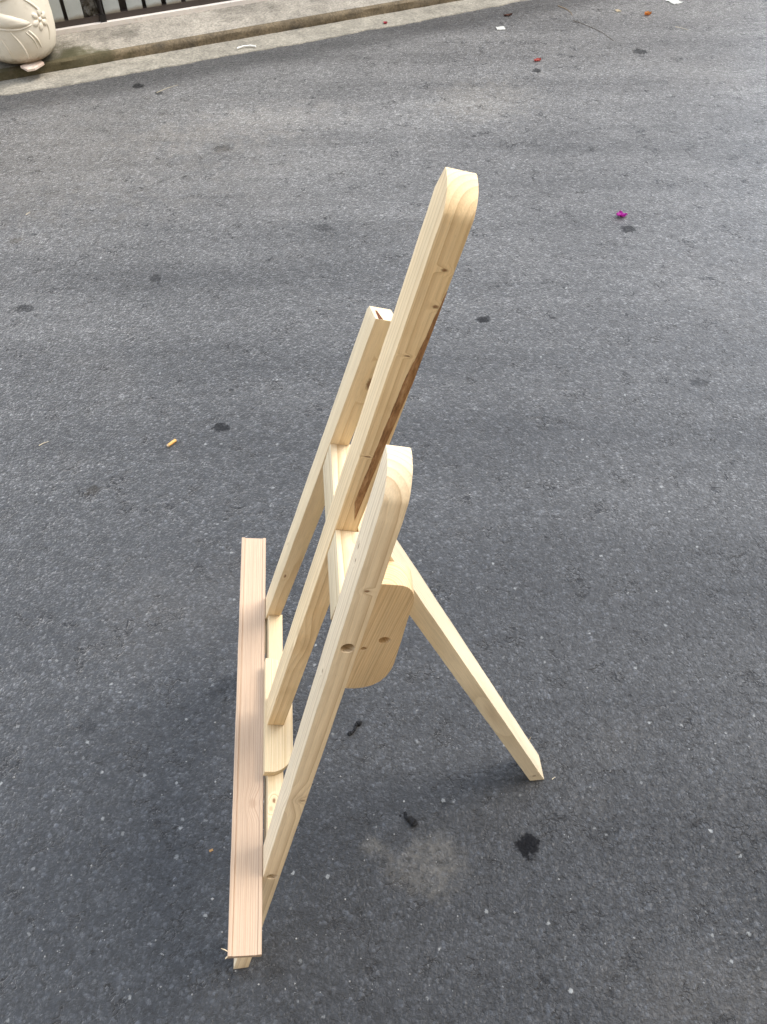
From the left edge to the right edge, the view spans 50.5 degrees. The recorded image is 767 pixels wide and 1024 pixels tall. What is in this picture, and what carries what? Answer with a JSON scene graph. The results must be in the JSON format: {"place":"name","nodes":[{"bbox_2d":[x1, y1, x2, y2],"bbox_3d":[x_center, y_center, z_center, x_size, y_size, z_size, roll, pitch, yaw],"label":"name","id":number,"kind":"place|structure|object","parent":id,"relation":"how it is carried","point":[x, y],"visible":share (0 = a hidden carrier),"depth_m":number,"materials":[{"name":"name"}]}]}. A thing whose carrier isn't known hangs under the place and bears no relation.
{"place":"outdoors","nodes":[
{"label":"outdoors","id":0,"kind":"place"},
{"bbox_2d":[0,0,398,68],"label":"pavement","id":1,"kind":"structure","parent":0,"point":[78,43],"depth_m":3.82,"materials":[{"name":"concrete"}]},
{"bbox_2d":[0,0,55,63],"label":"stone planter","id":2,"kind":"object","parent":1,"relation":"on","point":[27,31],"visible":1,"depth_m":3.42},
{"bbox_2d":[20,60,44,71],"bbox_3d":[-1.520,-1.940,3.532,0.060,0.010,0.095,34,58,18],"label":"tile shard","id":3,"kind":"object","parent":1,"relation":"on","point":[32,66],"visible":1,"depth_m":3.52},
{"bbox_2d":[0,0,766,1023],"bbox_3d":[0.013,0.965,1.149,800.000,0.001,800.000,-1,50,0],"label":"road","id":4,"kind":"structure","parent":0,"point":[624,434],"depth_m":1.96,"materials":[{"name":"grey asphalt"}]},
{"bbox_2d":[166,439,176,446],"bbox_3d":[-0.551,-0.179,2.110,0.008,0.008,0.030,32,57,24],"label":"cigarette end","id":5,"kind":"object","parent":4,"relation":"on","point":[171,443],"visible":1,"depth_m":2.11,"materials":[{"name":"paper"}]},
{"bbox_2d":[0,0,459,80],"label":"kerb","id":6,"kind":"structure","parent":4,"relation":"on","point":[15,72],"depth_m":3.79,"materials":[{"name":"concrete"}]},
{"bbox_2d":[0,0,527,95],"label":"gutter","id":7,"kind":"object","parent":4,"relation":"on","point":[73,76],"visible":1,"depth_m":3.77,"materials":[{"name":"concrete"}]},
{"bbox_2d":[237,45,255,48],"bbox_3d":[-0.634,-2.151,3.757,0.091,0.008,0.025,-10,51,-8],"label":"string curl","id":8,"kind":"object","parent":7,"relation":"on","point":[246,46],"visible":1,"depth_m":3.76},
{"bbox_2d":[347,721,361,735],"bbox_3d":[-0.057,0.425,1.598,0.012,0.010,0.039,29,56,22],"label":"tar squiggle","id":9,"kind":"object","parent":4,"relation":"on","point":[357,723],"visible":1,"depth_m":1.60,"materials":[{"name":"black asphalt"}]},
{"bbox_2d":[221,167,543,968],"bbox_3d":[0.009,0.116,1.082,0.573,1.192,0.702,-4,50,-3],"label":"wooden easel","id":10,"kind":"object","parent":4,"relation":"on","point":[365,581],"visible":1,"depth_m":0.98,"materials":[{"name":"brown wood"}]},
{"bbox_2d":[404,811,417,826],"bbox_3d":[0.048,0.559,1.481,0.034,0.014,0.014,33,58,25],"label":"tar squiggle","id":11,"kind":"object","parent":4,"relation":"on","point":[411,820],"visible":1,"depth_m":1.48,"materials":[{"name":"black asphalt"}]},
{"bbox_2d":[616,210,627,216],"bbox_3d":[0.821,-1.024,2.798,0.031,0.020,0.030,29,56,22],"label":"magenta flower","id":12,"kind":"object","parent":4,"relation":"on","point":[620,213],"visible":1,"depth_m":2.80,"materials":[{"name":"pink plant"}]},
{"bbox_2d":[666,0,681,4],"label":"paper scrap","id":13,"kind":"object","parent":4,"relation":"on","point":[674,2],"visible":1,"depth_m":4.10,"materials":[{"name":"white paper"}]},
{"bbox_2d":[12,106,762,994],"bbox_3d":[-0.044,-0.452,2.337,2.572,0.004,3.202,-1,50,0],"label":"loose grit","id":14,"kind":"object","parent":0,"point":[412,734],"visible":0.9,"depth_m":1.52,"materials":[{"name":"grey gravel"}]},
{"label":"yard floor","id":15,"kind":"structure","parent":0,"visible":0},
{"bbox_2d":[48,0,266,34],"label":"slatted fence","id":16,"kind":"object","parent":15,"relation":"on","point":[69,16],"visible":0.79,"depth_m":3.78,"materials":[{"name":"metal"}]},
{"bbox_2d":[80,0,97,15],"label":"plastic bag","id":17,"kind":"object","parent":16,"relation":"attached to","point":[89,7],"visible":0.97,"depth_m":3.73,"materials":[{"name":"grey plastic"}]}
]}

